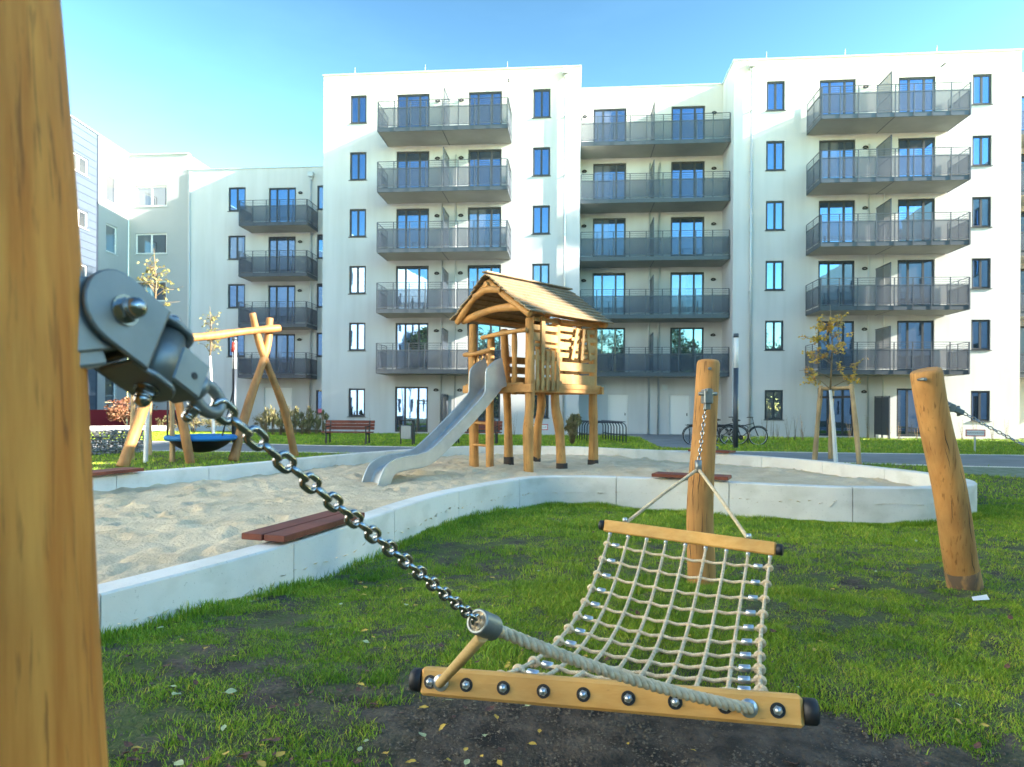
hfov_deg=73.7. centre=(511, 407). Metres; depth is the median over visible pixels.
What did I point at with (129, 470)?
seat
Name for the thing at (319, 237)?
window
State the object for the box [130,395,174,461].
tree stake frame
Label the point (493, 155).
balcony door
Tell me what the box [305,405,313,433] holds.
hedge plant
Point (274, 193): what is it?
balcony door
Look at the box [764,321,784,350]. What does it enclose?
window
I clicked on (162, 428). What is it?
garden wall
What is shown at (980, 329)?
window
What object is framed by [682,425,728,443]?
bicycle
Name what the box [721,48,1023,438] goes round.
apartment block
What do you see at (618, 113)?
balcony door
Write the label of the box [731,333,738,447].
lamp post
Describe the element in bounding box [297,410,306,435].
hedge plant
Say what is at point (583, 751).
soil crumbs
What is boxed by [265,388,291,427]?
garage door
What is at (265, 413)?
hedge plant
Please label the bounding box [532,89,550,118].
window
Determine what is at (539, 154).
window
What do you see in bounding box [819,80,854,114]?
balcony door
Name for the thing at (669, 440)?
path
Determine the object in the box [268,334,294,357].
balcony door
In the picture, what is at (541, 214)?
window
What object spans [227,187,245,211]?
window
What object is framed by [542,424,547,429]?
sign
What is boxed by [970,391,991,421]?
window
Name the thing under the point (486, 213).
balcony door
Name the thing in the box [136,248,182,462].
young tree
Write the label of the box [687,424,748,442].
bike rack
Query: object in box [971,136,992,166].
window
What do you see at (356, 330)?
window
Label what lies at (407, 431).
litter bin
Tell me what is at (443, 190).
apartment block
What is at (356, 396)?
window
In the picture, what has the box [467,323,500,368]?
balcony door
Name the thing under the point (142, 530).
sand
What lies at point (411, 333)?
balcony door
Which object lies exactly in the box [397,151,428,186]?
balcony door
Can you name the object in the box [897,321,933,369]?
balcony door
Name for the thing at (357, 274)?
window
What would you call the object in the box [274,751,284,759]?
fallen leaf
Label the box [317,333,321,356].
window
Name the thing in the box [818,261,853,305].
balcony door
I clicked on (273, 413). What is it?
hedge plant
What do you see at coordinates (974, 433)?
sign
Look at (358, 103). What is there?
window
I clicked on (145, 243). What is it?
window
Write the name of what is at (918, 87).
balcony door
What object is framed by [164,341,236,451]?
nest swing
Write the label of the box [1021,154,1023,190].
balcony door
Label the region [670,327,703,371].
balcony door
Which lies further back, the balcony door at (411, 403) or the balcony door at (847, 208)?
the balcony door at (411, 403)
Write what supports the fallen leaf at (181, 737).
on the ground at (798, 743)
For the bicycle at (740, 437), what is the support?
on the ground at (798, 743)
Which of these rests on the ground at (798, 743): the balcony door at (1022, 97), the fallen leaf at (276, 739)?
the fallen leaf at (276, 739)
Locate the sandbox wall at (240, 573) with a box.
[93,446,976,634]
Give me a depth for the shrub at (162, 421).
34.13 m
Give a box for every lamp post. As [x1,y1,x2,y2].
[232,337,236,441]
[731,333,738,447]
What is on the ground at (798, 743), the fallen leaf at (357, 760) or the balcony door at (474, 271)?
the fallen leaf at (357, 760)
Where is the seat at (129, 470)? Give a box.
[92,467,143,475]
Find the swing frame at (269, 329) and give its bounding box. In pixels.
[116,313,298,466]
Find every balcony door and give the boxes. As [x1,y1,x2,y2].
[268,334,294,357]
[269,188,295,221]
[269,237,295,272]
[269,285,294,306]
[395,387,427,431]
[396,209,428,247]
[396,266,428,308]
[396,323,427,368]
[397,94,429,126]
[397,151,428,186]
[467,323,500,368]
[467,394,499,431]
[468,149,501,185]
[468,207,500,246]
[468,265,500,288]
[469,92,501,124]
[592,273,624,295]
[593,109,625,141]
[593,163,625,198]
[593,218,625,256]
[597,328,624,371]
[670,272,703,313]
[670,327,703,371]
[671,106,704,138]
[671,162,704,197]
[671,217,703,255]
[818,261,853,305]
[818,321,853,369]
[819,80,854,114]
[819,140,854,177]
[819,200,854,241]
[819,390,852,435]
[896,388,920,436]
[897,260,933,304]
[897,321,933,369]
[898,77,934,111]
[898,138,934,175]
[898,199,933,240]
[1020,269,1023,311]
[1020,326,1023,372]
[1021,96,1023,129]
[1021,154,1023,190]
[1021,211,1023,250]
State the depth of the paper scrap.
4.80 m
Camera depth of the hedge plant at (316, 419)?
31.83 m
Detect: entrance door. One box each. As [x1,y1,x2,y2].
[608,395,627,433]
[669,395,689,433]
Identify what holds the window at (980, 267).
in the apartment block at (877, 197)
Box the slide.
[362,358,506,486]
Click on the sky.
(222, 83)
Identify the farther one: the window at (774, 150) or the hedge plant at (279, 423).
the window at (774, 150)
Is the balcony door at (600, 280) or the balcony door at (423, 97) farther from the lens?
the balcony door at (600, 280)
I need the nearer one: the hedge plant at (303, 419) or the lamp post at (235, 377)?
the lamp post at (235, 377)
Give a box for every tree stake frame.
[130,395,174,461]
[812,384,861,464]
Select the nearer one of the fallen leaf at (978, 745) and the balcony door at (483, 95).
the fallen leaf at (978, 745)
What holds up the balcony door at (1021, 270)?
in the apartment block at (1021, 426)
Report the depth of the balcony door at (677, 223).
35.64 m
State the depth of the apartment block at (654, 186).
35.44 m
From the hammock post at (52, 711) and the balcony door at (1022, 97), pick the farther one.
the balcony door at (1022, 97)
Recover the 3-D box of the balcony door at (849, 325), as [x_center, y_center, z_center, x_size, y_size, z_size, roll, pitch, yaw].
[15.474,-2.926,32.673,1.680,2.420,0.120,0,0,5]
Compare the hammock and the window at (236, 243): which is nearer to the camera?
the hammock
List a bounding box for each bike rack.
[575,420,626,442]
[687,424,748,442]
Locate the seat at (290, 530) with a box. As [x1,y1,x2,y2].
[242,511,364,541]
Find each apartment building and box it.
[71,115,129,425]
[128,152,209,425]
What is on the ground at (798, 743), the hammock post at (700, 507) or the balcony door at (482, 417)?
the hammock post at (700, 507)
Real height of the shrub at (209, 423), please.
0.825 m
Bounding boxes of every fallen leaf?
[122,741,132,746]
[172,759,183,764]
[177,734,187,740]
[222,688,236,693]
[256,760,265,766]
[270,737,281,741]
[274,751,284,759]
[351,758,361,762]
[485,704,495,710]
[974,741,981,747]
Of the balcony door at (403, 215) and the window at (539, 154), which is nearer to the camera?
the window at (539, 154)
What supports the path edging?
on the ground at (798, 743)
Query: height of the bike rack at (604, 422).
0.845 m
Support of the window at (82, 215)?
in the apartment building at (102, 171)
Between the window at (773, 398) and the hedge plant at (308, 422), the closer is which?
the hedge plant at (308, 422)
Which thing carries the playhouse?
on the sand
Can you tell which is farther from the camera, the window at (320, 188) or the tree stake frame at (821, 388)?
the window at (320, 188)
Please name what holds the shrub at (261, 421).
on the ground at (798, 743)
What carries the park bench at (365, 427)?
on the ground at (798, 743)
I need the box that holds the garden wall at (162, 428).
[90,425,231,431]
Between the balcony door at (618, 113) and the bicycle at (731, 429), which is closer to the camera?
the bicycle at (731, 429)
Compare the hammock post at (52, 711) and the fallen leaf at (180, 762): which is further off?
the fallen leaf at (180, 762)
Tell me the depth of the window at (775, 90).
32.91 m
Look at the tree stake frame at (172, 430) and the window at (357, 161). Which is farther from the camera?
the window at (357, 161)
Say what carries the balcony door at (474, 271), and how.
in the apartment block at (443, 190)
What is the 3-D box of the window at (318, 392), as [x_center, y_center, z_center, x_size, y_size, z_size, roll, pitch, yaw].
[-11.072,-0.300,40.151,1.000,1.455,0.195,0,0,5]
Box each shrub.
[104,397,157,425]
[155,415,176,430]
[188,415,206,431]
[201,419,222,431]
[252,412,272,427]
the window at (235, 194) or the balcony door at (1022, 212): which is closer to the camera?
the balcony door at (1022, 212)
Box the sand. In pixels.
[93,453,977,631]
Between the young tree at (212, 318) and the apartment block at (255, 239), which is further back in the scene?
the apartment block at (255, 239)
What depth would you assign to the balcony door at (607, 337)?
35.98 m
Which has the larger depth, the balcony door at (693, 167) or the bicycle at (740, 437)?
the balcony door at (693, 167)
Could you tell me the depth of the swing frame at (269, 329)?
17.33 m
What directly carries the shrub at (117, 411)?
on the ground at (798, 743)
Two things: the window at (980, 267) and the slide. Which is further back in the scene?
the window at (980, 267)
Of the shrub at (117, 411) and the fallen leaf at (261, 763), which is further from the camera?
the shrub at (117, 411)
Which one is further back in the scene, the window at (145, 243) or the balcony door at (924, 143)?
the window at (145, 243)
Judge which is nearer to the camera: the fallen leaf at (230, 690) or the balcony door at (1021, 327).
the fallen leaf at (230, 690)
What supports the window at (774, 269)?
in the apartment block at (877, 197)
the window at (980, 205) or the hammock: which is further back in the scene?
the window at (980, 205)
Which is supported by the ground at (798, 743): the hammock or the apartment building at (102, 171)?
the apartment building at (102, 171)
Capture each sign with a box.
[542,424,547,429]
[965,429,984,450]
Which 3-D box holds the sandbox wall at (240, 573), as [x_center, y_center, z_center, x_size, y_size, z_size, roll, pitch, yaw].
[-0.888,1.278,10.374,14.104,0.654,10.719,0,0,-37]
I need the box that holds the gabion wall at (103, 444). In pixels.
[90,428,143,454]
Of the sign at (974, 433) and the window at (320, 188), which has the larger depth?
the window at (320, 188)
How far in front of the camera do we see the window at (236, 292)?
40.65 m
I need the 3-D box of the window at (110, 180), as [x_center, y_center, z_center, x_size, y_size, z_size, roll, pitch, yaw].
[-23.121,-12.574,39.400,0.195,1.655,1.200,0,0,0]
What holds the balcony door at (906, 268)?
in the apartment block at (877, 197)
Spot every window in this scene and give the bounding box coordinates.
[74,153,88,177]
[78,209,88,230]
[82,264,85,275]
[105,223,117,255]
[105,378,117,403]
[106,173,118,206]
[134,233,166,254]
[135,186,167,207]
[136,281,166,301]
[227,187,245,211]
[227,236,244,259]
[227,284,244,308]
[228,335,244,356]
[315,283,321,307]
[315,390,321,414]
[316,186,322,209]
[316,234,322,258]
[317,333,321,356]
[348,152,366,180]
[348,209,365,237]
[348,266,365,294]
[349,96,367,123]
[349,323,364,350]
[349,388,364,416]
[531,206,550,234]
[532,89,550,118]
[532,148,550,176]
[532,264,548,285]
[533,395,549,418]
[764,261,784,290]
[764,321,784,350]
[765,81,785,111]
[765,141,785,170]
[765,201,785,230]
[765,390,782,419]
[970,320,991,350]
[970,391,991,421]
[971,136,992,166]
[971,197,992,227]
[971,258,992,288]
[972,74,993,104]
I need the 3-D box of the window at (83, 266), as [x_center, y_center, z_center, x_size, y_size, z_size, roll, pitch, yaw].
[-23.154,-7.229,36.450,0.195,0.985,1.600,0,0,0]
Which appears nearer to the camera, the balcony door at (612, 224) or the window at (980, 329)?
the window at (980, 329)
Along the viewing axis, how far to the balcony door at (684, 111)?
35.64 m
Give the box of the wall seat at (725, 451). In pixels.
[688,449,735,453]
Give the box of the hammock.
[78,268,819,727]
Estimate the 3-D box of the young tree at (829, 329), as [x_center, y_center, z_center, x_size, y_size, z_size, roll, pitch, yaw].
[8.211,-0.563,17.579,1.950,4.154,1.772,0,0,0]
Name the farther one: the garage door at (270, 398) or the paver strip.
the garage door at (270, 398)
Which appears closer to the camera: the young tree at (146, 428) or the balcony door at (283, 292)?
the young tree at (146, 428)
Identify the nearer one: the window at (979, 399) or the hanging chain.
the hanging chain
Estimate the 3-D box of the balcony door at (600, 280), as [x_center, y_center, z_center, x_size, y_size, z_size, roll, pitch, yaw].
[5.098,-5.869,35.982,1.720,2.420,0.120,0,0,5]
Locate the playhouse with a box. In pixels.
[449,270,613,471]
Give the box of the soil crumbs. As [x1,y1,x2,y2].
[101,579,1023,766]
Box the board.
[652,472,731,480]
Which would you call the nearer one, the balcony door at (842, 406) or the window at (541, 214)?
the balcony door at (842, 406)
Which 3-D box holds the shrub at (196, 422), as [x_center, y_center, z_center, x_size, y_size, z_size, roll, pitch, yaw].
[-16.038,0.706,34.469,1.230,1.178,0.968,0,0,-33]
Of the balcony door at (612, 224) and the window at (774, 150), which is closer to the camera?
the window at (774, 150)
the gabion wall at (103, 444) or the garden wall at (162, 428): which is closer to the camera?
the gabion wall at (103, 444)
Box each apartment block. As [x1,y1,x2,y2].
[187,166,322,429]
[322,61,581,435]
[579,83,730,434]
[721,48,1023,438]
[1019,73,1023,437]
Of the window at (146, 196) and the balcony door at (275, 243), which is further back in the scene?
the window at (146, 196)
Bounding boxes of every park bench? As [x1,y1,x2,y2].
[321,420,374,443]
[455,421,501,443]
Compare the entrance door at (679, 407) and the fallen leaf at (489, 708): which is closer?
the fallen leaf at (489, 708)
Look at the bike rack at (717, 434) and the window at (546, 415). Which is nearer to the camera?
the bike rack at (717, 434)
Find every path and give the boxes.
[91,441,1023,466]
[598,434,717,447]
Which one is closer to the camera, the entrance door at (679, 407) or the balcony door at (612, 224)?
the entrance door at (679, 407)
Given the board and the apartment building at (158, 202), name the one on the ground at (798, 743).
the apartment building at (158, 202)
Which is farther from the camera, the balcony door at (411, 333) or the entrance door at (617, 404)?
the entrance door at (617, 404)
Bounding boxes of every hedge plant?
[262,407,269,431]
[268,405,278,434]
[275,410,282,434]
[291,406,300,434]
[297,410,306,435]
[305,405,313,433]
[312,409,319,433]
[319,409,328,434]
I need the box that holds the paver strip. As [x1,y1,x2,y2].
[963,467,1023,477]
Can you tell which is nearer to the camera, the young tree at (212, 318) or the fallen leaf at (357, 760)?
the fallen leaf at (357, 760)
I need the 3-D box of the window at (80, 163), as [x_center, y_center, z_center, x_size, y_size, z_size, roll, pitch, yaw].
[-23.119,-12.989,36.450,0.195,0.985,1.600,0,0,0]
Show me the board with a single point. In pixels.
(665, 475)
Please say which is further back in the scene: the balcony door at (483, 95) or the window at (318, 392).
the window at (318, 392)
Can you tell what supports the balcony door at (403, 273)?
in the apartment block at (443, 190)
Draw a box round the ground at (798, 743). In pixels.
[92,411,1023,766]
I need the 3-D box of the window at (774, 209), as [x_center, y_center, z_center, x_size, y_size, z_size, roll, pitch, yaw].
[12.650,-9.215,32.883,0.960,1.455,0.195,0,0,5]
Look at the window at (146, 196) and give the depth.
41.11 m
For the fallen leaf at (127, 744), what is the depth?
2.44 m
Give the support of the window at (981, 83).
in the apartment block at (877, 197)
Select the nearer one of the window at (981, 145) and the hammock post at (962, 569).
the hammock post at (962, 569)
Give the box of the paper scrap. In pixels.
[972,594,989,599]
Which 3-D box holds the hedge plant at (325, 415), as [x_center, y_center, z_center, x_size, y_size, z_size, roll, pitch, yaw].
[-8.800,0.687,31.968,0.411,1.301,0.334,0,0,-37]
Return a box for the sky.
[61,0,1023,397]
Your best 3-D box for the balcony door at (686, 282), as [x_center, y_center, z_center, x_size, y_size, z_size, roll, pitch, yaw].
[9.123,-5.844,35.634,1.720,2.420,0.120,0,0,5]
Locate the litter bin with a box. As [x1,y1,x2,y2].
[399,420,414,444]
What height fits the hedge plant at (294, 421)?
1.438 m
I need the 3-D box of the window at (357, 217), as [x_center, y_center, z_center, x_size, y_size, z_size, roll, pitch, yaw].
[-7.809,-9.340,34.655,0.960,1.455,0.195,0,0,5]
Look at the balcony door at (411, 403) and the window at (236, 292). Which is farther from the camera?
the window at (236, 292)
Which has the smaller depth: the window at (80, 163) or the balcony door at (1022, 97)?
the balcony door at (1022, 97)
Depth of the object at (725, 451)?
14.51 m
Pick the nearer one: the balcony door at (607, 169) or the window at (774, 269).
the window at (774, 269)
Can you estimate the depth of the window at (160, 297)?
41.08 m
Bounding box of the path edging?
[141,441,1023,467]
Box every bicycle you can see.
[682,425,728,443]
[716,417,747,443]
[718,417,767,444]
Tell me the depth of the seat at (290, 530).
5.01 m
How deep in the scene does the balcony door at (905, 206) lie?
32.36 m
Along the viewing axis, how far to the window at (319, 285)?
40.22 m
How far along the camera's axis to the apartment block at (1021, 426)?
34.13 m
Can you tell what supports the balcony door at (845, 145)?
in the apartment block at (877, 197)
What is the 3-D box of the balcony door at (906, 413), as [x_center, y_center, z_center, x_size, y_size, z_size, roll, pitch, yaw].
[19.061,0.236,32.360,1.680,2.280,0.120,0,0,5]
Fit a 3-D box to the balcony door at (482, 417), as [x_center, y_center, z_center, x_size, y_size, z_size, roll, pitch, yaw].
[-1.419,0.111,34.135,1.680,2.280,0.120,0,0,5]
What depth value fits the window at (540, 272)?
33.89 m
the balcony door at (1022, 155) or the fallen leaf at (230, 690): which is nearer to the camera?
the fallen leaf at (230, 690)
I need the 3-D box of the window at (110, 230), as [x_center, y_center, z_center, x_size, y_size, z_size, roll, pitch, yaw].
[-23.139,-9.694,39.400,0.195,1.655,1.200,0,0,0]
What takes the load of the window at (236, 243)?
in the apartment block at (255, 239)
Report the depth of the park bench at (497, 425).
25.07 m
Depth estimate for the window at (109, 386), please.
39.43 m
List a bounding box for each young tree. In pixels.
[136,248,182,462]
[197,312,223,433]
[798,307,868,461]
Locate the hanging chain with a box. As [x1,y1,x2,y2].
[948,401,1023,446]
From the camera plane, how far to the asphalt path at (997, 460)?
20.15 m
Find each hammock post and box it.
[0,0,108,766]
[686,359,719,584]
[910,367,983,591]

